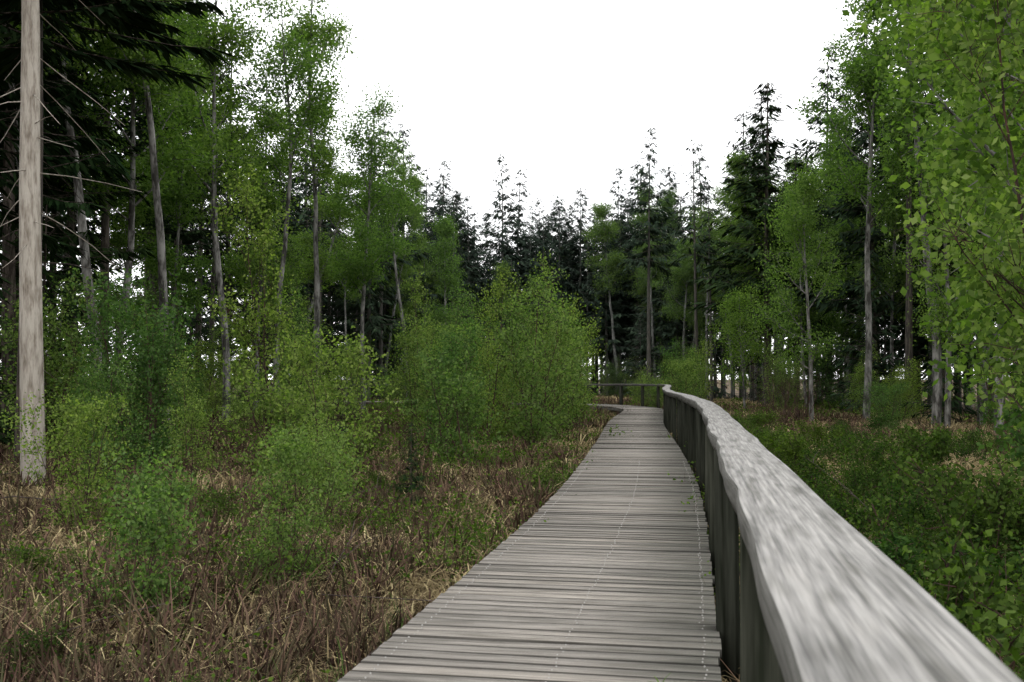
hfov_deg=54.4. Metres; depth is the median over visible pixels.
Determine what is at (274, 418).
birch sapling
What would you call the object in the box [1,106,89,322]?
spruce
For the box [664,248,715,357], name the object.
birch
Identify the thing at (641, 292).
birch
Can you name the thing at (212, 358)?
birch sapling
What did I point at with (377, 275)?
birch
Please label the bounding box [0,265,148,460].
bush
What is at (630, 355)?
spruce
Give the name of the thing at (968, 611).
bilberry bush
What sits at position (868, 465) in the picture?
bilberry bush
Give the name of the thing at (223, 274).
spruce
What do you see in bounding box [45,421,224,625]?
birch sapling
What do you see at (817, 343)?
spruce
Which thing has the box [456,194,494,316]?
spruce
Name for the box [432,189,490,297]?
spruce
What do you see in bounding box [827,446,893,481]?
bilberry bush
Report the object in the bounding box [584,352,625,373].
spruce
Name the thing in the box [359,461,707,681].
boardwalk deck screws
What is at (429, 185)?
spruce
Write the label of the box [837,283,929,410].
young spruce
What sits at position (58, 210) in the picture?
spruce
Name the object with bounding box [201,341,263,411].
birch sapling
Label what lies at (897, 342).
spruce
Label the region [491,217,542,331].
spruce
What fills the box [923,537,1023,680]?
bilberry bush
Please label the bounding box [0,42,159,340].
spruce
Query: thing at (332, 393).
bush
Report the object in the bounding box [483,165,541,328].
spruce
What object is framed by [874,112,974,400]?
spruce
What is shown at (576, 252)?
spruce
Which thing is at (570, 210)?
spruce
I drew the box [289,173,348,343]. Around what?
spruce
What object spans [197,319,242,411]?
birch sapling
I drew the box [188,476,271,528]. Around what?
bilberry bush
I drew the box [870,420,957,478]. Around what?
bilberry bush
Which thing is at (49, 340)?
birch sapling
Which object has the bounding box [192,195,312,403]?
tree
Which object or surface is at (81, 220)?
birch
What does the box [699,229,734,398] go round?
birch
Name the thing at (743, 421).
bilberry bush
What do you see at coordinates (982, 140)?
young birch
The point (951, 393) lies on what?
birch sapling
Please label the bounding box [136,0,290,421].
birch
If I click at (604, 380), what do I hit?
birch sapling
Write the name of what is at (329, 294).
spruce
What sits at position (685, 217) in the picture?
spruce
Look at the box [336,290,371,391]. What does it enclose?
young spruce
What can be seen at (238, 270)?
birch
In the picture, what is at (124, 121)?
spruce
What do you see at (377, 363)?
young spruce
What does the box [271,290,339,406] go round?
birch sapling
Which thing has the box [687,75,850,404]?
spruce
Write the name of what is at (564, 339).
birch sapling
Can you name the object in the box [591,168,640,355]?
spruce
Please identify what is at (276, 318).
birch sapling
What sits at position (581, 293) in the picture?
spruce
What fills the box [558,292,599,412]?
birch sapling
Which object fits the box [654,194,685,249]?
birch
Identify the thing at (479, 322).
birch sapling
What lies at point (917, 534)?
bilberry bush
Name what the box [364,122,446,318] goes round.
spruce
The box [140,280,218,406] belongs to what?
young spruce
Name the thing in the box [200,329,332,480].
birch sapling
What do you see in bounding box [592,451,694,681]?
deck weeds
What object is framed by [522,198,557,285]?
spruce
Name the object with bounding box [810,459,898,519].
bilberry bush
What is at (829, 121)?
birch
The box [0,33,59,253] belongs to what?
spruce
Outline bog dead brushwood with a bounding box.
[0,409,1019,681]
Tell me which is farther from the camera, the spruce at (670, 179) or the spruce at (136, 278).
the spruce at (670, 179)
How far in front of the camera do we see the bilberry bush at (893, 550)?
6.23 m
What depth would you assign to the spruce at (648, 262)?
70.18 m
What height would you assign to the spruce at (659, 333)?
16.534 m
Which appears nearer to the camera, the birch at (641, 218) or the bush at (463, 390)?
the bush at (463, 390)
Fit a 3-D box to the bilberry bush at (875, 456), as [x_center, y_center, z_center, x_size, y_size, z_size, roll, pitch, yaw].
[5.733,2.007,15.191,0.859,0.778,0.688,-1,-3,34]
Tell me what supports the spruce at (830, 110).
on the ground at (728, 386)
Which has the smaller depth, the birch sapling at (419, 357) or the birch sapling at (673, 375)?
the birch sapling at (419, 357)
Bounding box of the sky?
[0,0,1009,379]
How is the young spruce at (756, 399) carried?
on the ground at (728, 386)
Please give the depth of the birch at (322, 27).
41.63 m
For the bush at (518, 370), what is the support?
on the ground at (728, 386)
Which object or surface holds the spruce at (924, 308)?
on the ground at (728, 386)
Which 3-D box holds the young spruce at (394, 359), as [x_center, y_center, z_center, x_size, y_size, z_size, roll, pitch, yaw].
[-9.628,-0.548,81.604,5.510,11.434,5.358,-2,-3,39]
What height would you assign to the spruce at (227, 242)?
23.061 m
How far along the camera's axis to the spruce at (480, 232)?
103.35 m
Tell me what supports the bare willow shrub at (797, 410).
on the ground at (728, 386)
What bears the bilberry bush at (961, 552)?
on the ground at (728, 386)
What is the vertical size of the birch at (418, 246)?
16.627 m
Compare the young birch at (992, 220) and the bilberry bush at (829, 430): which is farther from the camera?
the bilberry bush at (829, 430)
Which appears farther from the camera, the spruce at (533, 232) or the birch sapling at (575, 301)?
the spruce at (533, 232)
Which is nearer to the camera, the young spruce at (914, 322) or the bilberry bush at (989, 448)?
the bilberry bush at (989, 448)
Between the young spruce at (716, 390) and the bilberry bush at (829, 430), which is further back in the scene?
the young spruce at (716, 390)
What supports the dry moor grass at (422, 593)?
on the ground at (728, 386)
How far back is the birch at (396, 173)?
52.75 m
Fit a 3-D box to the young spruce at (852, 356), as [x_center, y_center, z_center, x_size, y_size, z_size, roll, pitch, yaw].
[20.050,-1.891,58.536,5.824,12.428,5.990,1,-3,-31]
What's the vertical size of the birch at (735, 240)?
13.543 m
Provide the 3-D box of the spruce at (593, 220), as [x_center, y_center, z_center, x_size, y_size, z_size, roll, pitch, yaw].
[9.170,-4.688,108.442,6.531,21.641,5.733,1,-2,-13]
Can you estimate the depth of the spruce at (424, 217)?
102.47 m
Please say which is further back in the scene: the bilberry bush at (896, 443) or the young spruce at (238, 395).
the young spruce at (238, 395)
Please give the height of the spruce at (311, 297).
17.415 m
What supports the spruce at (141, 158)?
on the ground at (728, 386)
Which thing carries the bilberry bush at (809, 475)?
on the ground at (728, 386)
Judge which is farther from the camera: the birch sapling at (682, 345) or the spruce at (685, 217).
the spruce at (685, 217)
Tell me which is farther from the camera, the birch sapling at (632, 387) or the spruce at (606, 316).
the spruce at (606, 316)
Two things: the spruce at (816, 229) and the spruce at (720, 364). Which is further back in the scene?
the spruce at (720, 364)
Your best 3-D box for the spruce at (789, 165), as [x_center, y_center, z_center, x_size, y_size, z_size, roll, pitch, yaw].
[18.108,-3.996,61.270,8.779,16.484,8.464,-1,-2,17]
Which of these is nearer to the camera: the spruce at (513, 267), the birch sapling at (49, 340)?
the birch sapling at (49, 340)
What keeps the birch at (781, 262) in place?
on the ground at (728, 386)
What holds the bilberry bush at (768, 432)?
on the ground at (728, 386)
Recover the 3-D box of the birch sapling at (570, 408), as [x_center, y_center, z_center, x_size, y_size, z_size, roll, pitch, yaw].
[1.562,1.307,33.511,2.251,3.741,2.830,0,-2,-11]
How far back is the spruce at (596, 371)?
107.21 m
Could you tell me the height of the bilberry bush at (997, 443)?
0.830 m
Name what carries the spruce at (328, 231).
on the ground at (728, 386)
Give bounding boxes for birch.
[0,5,113,409]
[0,21,65,180]
[53,105,90,379]
[54,0,236,423]
[58,94,129,407]
[78,144,184,355]
[81,0,221,429]
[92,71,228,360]
[132,82,237,335]
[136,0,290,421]
[173,92,251,266]
[220,88,313,408]
[221,0,348,410]
[246,209,319,401]
[254,0,363,407]
[289,167,376,344]
[319,82,423,409]
[321,222,367,400]
[350,198,396,342]
[359,133,423,399]
[383,170,430,396]
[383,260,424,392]
[406,218,432,319]
[411,243,445,327]
[419,209,474,338]
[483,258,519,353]
[580,200,631,388]
[624,243,675,375]
[627,186,669,396]
[650,231,689,345]
[650,235,711,358]
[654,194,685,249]
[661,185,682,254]
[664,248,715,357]
[677,181,736,397]
[681,231,724,390]
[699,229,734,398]
[701,277,771,406]
[710,147,786,399]
[715,208,774,376]
[725,194,788,397]
[744,156,853,421]
[754,201,826,397]
[765,178,838,406]
[771,186,822,395]
[772,153,816,400]
[786,0,934,419]
[806,108,877,400]
[813,214,875,401]
[842,0,1023,438]
[844,111,936,406]
[845,0,1023,325]
[847,0,954,423]
[875,174,952,409]
[892,101,984,426]
[903,5,1023,430]
[918,4,1023,223]
[923,92,1021,414]
[924,5,1022,424]
[953,5,1023,158]
[955,0,1023,290]
[956,3,1023,310]
[962,223,988,410]
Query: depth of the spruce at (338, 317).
89.50 m
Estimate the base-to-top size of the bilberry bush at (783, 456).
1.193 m
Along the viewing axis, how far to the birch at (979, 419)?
33.15 m
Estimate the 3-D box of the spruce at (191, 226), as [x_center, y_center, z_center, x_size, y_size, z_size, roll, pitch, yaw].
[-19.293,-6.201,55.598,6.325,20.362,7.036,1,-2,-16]
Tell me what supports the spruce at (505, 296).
on the ground at (728, 386)
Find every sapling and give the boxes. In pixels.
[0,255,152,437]
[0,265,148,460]
[0,306,59,411]
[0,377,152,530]
[1,343,125,446]
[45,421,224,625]
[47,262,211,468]
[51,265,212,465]
[51,344,165,491]
[57,364,154,463]
[90,426,215,558]
[121,321,186,439]
[123,330,187,428]
[130,331,232,417]
[131,271,199,389]
[158,346,235,505]
[172,365,194,420]
[178,371,211,420]
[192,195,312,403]
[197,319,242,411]
[199,158,314,445]
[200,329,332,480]
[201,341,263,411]
[201,375,237,412]
[214,385,260,430]
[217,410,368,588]
[228,312,267,403]
[246,366,375,454]
[252,403,359,539]
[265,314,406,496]
[269,281,331,437]
[270,317,320,380]
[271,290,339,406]
[272,341,326,419]
[326,337,365,413]
[342,332,377,392]
[349,382,370,399]
[369,369,407,409]
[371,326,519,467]
[376,367,395,398]
[379,360,427,408]
[384,265,443,425]
[385,316,451,409]
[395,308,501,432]
[397,324,430,387]
[404,309,446,433]
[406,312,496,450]
[407,323,509,426]
[412,281,475,417]
[423,284,481,366]
[453,293,500,414]
[463,261,529,441]
[465,328,538,437]
[481,370,513,412]
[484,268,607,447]
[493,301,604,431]
[494,271,554,416]
[513,247,590,438]
[513,332,588,433]
[532,325,589,421]
[539,303,606,419]
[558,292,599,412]
[597,361,612,396]
[600,364,625,395]
[605,355,631,396]
[619,352,638,395]
[622,363,668,407]
[625,369,653,401]
[628,374,662,407]
[654,339,711,398]
[654,354,711,401]
[656,350,688,387]
[661,359,691,392]
[672,336,716,389]
[677,338,718,399]
[734,374,772,400]
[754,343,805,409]
[761,350,808,404]
[767,321,858,407]
[796,359,835,404]
[841,341,882,416]
[851,379,918,430]
[877,355,927,422]
[879,366,928,418]
[881,0,1023,490]
[923,369,956,416]
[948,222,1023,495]
[951,312,1023,428]
[968,161,1023,487]
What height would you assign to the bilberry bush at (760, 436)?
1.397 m
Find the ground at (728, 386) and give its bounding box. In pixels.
[0,380,1019,680]
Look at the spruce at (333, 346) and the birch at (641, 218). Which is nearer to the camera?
the spruce at (333, 346)
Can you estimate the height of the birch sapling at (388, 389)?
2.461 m
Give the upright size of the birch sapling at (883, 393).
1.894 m
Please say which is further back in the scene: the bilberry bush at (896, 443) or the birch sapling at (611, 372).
the birch sapling at (611, 372)
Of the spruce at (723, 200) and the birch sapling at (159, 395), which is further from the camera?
the spruce at (723, 200)
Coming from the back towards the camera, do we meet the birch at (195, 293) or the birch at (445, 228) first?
the birch at (445, 228)
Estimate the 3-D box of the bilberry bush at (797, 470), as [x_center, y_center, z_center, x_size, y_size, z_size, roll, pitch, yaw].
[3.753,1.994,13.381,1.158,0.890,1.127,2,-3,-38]
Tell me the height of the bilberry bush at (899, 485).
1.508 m
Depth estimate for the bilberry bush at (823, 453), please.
15.21 m
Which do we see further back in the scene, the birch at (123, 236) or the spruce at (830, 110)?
the spruce at (830, 110)
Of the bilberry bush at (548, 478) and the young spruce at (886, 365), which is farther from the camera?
the young spruce at (886, 365)
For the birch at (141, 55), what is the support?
on the ground at (728, 386)
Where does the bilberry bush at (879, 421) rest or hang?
on the ground at (728, 386)
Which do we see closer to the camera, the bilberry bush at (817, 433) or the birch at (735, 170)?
the bilberry bush at (817, 433)
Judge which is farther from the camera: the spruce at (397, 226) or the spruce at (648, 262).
the spruce at (397, 226)
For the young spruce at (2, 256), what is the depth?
21.11 m
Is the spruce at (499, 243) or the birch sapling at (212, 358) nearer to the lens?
the birch sapling at (212, 358)
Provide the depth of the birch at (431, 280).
84.86 m
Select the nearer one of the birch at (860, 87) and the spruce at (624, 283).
the birch at (860, 87)
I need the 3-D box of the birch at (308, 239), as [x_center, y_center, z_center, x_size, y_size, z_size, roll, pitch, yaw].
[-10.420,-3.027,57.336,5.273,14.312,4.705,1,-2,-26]
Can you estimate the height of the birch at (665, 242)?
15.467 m
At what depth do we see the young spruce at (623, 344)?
97.60 m
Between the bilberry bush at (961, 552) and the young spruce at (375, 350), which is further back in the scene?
the young spruce at (375, 350)
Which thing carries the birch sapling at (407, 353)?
on the ground at (728, 386)
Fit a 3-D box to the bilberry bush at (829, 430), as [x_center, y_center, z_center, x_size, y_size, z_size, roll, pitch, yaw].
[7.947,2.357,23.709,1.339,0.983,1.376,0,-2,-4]
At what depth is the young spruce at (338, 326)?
74.38 m
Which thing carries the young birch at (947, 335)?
on the ground at (728, 386)
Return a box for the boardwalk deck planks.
[325,401,721,681]
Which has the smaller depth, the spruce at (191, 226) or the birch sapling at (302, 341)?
the birch sapling at (302, 341)
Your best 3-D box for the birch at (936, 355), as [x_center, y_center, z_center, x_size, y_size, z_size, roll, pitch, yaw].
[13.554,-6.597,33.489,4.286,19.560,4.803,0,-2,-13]
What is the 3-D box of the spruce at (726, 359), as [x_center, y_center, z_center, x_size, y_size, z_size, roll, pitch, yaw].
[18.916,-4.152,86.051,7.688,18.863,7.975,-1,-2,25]
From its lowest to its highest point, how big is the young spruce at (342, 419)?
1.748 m
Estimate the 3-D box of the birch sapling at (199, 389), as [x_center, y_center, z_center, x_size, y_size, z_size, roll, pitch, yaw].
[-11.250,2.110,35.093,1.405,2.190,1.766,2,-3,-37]
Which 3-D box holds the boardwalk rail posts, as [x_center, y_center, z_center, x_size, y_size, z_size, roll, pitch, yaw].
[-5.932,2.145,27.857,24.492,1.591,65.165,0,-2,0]
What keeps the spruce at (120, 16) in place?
on the ground at (728, 386)
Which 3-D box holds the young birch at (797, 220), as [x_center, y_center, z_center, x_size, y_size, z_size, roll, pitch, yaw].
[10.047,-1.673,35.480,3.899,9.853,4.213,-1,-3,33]
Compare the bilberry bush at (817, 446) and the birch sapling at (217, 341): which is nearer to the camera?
the bilberry bush at (817, 446)
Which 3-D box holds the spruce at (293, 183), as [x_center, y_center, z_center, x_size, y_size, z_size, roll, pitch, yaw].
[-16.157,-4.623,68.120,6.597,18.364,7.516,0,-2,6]
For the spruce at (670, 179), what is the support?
on the ground at (728, 386)
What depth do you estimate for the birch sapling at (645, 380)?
47.17 m
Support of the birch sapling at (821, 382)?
on the ground at (728, 386)
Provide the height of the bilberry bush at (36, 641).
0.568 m
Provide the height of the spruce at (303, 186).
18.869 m
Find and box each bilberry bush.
[0,538,95,578]
[0,607,94,680]
[98,504,131,537]
[160,486,202,510]
[175,670,201,681]
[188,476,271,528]
[218,430,239,439]
[273,495,325,514]
[346,436,377,458]
[360,467,409,496]
[508,457,569,490]
[552,434,578,443]
[684,419,782,459]
[731,408,775,433]
[739,517,938,596]
[746,407,789,432]
[748,427,817,460]
[749,426,835,480]
[759,428,804,442]
[766,438,823,462]
[771,442,836,488]
[774,442,835,472]
[783,430,835,455]
[785,417,851,457]
[785,460,835,489]
[787,453,918,496]
[793,460,842,500]
[801,427,863,465]
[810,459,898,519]
[813,489,863,507]
[821,486,907,540]
[826,421,862,442]
[826,459,936,503]
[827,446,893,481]
[828,425,905,463]
[831,410,898,448]
[833,470,903,500]
[834,416,959,514]
[849,440,1023,580]
[852,481,992,551]
[853,443,980,537]
[857,428,943,484]
[862,446,906,478]
[863,448,887,470]
[865,527,929,576]
[869,516,959,571]
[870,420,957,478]
[880,435,910,449]
[891,443,963,480]
[900,471,1015,555]
[902,501,1023,681]
[906,530,1023,637]
[910,546,1023,623]
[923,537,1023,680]
[932,426,981,452]
[938,425,992,451]
[940,444,1003,465]
[946,497,1023,565]
[958,542,1022,593]
[968,479,1023,575]
[969,428,1023,452]
[975,435,1018,451]
[984,440,1023,479]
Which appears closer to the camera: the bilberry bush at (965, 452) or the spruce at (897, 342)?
the bilberry bush at (965, 452)
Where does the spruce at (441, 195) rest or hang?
on the ground at (728, 386)
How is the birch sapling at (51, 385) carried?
on the ground at (728, 386)
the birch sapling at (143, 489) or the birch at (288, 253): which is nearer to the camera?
the birch sapling at (143, 489)
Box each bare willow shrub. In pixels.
[747,357,803,426]
[779,370,820,423]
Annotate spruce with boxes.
[0,0,133,402]
[0,0,140,484]
[0,0,237,463]
[0,11,119,442]
[0,14,85,307]
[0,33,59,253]
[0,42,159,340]
[0,67,117,419]
[0,76,151,330]
[0,124,59,446]
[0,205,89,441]
[0,258,14,445]
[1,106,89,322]
[43,31,153,374]
[64,13,175,374]
[100,96,208,381]
[110,151,241,360]
[112,22,209,307]
[122,110,210,290]
[124,0,243,403]
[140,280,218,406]
[155,269,218,411]
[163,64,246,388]
[168,192,240,339]
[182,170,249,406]
[185,308,219,397]
[189,13,279,378]
[191,195,270,377]
[192,222,251,356]
[222,142,302,396]
[224,229,284,398]
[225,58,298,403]
[230,338,252,403]
[232,155,331,332]
[235,173,330,390]
[237,191,334,364]
[248,179,335,374]
[251,284,322,405]
[268,281,341,365]
[273,123,340,344]
[278,144,334,324]
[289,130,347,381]
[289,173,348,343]
[291,338,331,435]
[304,143,340,360]
[309,161,349,345]
[310,190,364,368]
[311,284,347,362]
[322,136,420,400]
[323,185,344,348]
[323,293,360,395]
[324,282,351,344]
[325,387,359,461]
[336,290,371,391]
[342,163,385,381]
[342,231,428,372]
[349,285,400,398]
[358,112,417,379]
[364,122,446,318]
[372,293,399,395]
[374,272,410,377]
[377,158,426,360]
[378,227,432,348]
[387,421,432,507]
[409,168,438,239]
[410,230,469,344]
[415,191,438,285]
[420,156,474,284]
[421,178,466,317]
[421,197,492,348]
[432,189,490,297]
[433,242,477,317]
[448,191,487,320]
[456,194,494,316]
[463,213,495,308]
[463,265,484,335]
[471,240,496,318]
[474,246,497,354]
[475,154,529,376]
[477,214,497,342]
[480,261,540,361]
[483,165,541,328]
[486,237,529,365]
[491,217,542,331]
[507,221,579,347]
[515,223,540,308]
[518,217,558,332]
[520,205,538,239]
[521,199,598,340]
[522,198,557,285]
[522,224,542,310]
[527,214,567,337]
[546,195,576,266]
[550,185,603,333]
[551,204,597,350]
[551,221,620,361]
[551,277,563,331]
[560,236,595,357]
[563,236,598,390]
[574,203,603,382]
[577,218,603,394]
[579,212,636,394]
[583,219,642,386]
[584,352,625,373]
[589,191,657,393]
[589,218,631,388]
[590,239,596,392]
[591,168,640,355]
[593,345,623,394]
[596,158,660,380]
[599,208,658,380]
[609,307,639,393]
[616,123,684,398]
[620,313,659,397]
[622,205,653,304]
[623,218,699,395]
[623,252,719,384]
[627,314,658,380]
[631,230,703,385]
[638,330,663,391]
[652,162,685,388]
[654,194,705,359]
[664,135,732,396]
[673,142,716,390]
[674,213,704,342]
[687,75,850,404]
[688,241,730,396]
[690,181,735,401]
[690,312,745,396]
[691,196,762,394]
[698,316,742,398]
[701,199,777,402]
[703,109,764,399]
[709,319,773,377]
[711,145,748,396]
[712,239,727,396]
[716,148,776,380]
[722,195,786,391]
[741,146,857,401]
[742,341,778,402]
[744,353,774,398]
[746,87,784,370]
[775,236,843,396]
[786,142,831,398]
[788,12,941,406]
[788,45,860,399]
[801,205,888,405]
[803,54,884,385]
[804,112,903,399]
[826,249,915,412]
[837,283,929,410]
[838,121,975,406]
[853,5,936,410]
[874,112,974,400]
[877,8,971,396]
[878,100,1011,409]
[878,100,1011,409]
[878,321,901,382]
[894,245,976,410]
[898,284,996,405]
[902,313,989,425]
[938,207,1011,372]
[953,220,1013,384]
[965,113,993,400]
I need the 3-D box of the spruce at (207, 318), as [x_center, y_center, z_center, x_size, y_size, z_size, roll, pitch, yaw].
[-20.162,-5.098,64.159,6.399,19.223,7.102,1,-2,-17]
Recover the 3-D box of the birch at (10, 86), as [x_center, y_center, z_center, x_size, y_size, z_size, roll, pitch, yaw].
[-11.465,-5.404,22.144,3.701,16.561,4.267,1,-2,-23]
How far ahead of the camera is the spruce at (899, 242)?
49.71 m
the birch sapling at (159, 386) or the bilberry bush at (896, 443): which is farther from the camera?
the birch sapling at (159, 386)
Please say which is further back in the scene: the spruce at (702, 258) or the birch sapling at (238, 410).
the spruce at (702, 258)
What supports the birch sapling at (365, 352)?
on the ground at (728, 386)
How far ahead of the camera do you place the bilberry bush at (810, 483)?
12.20 m
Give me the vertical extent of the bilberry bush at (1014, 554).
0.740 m
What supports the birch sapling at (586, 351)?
on the ground at (728, 386)
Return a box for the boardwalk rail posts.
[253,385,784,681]
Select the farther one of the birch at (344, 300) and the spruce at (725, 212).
the spruce at (725, 212)
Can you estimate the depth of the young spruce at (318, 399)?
26.89 m
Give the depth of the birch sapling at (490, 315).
24.11 m
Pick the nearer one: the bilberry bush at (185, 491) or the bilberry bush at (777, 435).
the bilberry bush at (185, 491)
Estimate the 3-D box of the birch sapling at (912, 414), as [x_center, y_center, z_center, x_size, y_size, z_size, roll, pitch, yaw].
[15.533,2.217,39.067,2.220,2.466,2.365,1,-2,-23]
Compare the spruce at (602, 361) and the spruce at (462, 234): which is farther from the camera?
the spruce at (602, 361)
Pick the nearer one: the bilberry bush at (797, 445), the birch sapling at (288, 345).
the bilberry bush at (797, 445)
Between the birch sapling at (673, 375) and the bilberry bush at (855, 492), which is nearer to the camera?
the bilberry bush at (855, 492)
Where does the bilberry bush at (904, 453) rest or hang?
on the ground at (728, 386)
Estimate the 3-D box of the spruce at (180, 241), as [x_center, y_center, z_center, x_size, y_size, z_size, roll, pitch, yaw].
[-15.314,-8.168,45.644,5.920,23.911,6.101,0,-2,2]
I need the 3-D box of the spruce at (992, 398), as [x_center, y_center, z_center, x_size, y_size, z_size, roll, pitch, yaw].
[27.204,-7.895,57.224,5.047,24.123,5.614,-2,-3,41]
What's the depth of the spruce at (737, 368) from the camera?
84.53 m
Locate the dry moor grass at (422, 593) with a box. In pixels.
[0,395,1023,681]
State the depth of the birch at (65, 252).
40.65 m
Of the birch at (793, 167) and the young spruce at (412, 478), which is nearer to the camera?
the young spruce at (412, 478)
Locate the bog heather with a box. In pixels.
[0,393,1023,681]
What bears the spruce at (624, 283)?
on the ground at (728, 386)
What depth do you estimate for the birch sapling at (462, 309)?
33.57 m
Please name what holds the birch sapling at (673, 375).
on the ground at (728, 386)
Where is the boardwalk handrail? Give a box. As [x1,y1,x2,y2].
[268,384,1022,681]
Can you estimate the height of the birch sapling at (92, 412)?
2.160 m
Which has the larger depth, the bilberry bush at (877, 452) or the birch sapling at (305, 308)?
the birch sapling at (305, 308)
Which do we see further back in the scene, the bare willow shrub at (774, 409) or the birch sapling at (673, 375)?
the birch sapling at (673, 375)
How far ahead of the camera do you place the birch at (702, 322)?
79.16 m
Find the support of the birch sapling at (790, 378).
on the ground at (728, 386)
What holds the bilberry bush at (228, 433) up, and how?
on the ground at (728, 386)
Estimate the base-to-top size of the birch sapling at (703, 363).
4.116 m
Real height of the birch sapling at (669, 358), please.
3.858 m
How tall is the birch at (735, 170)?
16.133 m
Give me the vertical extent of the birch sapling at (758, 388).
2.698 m
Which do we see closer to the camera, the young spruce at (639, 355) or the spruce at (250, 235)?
the spruce at (250, 235)
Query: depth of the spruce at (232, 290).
69.47 m
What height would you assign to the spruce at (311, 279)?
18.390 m
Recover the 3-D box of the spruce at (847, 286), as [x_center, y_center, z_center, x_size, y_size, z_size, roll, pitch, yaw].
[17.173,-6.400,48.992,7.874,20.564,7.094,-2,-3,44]
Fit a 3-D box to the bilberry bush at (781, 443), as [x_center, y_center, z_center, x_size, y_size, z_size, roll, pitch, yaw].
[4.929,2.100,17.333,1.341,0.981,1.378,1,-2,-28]
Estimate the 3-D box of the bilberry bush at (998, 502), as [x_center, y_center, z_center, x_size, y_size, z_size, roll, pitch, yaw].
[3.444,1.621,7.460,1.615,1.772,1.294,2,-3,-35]
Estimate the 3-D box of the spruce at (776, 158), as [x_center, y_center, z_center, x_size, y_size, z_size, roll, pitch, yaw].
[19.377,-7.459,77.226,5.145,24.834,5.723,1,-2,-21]
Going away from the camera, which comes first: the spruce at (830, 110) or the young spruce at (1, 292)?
the young spruce at (1, 292)
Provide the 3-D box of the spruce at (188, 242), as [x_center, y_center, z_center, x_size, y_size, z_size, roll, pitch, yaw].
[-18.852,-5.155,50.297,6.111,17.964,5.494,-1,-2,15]
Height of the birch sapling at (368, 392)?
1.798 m
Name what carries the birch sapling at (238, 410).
on the ground at (728, 386)
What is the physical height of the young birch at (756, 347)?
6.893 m
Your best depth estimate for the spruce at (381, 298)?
74.35 m
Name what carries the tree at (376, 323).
on the ground at (728, 386)
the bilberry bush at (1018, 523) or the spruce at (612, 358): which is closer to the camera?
the bilberry bush at (1018, 523)
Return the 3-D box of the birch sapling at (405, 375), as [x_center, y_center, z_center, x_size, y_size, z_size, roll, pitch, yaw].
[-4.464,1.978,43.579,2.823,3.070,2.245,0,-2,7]
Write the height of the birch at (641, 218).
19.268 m
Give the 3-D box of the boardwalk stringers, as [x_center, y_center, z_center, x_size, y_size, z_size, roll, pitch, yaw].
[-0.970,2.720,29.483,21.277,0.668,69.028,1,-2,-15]
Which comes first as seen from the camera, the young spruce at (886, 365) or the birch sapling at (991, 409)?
the birch sapling at (991, 409)
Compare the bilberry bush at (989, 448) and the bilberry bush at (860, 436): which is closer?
the bilberry bush at (989, 448)
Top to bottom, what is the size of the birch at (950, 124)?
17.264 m
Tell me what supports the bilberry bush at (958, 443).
on the ground at (728, 386)
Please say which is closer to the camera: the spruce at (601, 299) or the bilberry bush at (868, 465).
the bilberry bush at (868, 465)
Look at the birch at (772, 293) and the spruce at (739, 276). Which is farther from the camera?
the spruce at (739, 276)
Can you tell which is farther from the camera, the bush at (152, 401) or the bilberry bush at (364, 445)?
the bilberry bush at (364, 445)
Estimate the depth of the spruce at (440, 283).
89.69 m
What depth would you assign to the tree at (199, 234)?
43.03 m
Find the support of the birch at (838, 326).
on the ground at (728, 386)
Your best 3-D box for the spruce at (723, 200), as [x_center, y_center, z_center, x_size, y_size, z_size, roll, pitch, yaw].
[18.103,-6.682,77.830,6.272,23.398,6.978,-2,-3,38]
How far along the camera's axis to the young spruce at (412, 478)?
11.93 m
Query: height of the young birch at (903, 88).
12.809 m
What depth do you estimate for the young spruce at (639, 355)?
95.50 m
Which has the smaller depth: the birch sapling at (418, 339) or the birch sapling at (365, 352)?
the birch sapling at (365, 352)
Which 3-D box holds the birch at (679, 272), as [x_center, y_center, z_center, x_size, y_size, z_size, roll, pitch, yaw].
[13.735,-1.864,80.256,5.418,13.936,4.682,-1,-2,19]
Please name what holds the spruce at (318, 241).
on the ground at (728, 386)
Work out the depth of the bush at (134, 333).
16.96 m
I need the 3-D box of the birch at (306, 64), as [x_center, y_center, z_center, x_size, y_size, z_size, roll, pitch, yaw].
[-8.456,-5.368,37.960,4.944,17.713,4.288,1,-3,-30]
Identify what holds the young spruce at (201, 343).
on the ground at (728, 386)
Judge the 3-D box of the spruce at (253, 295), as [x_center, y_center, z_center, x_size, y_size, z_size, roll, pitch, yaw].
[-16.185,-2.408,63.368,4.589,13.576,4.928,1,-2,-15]
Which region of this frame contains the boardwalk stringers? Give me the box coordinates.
[236,402,623,414]

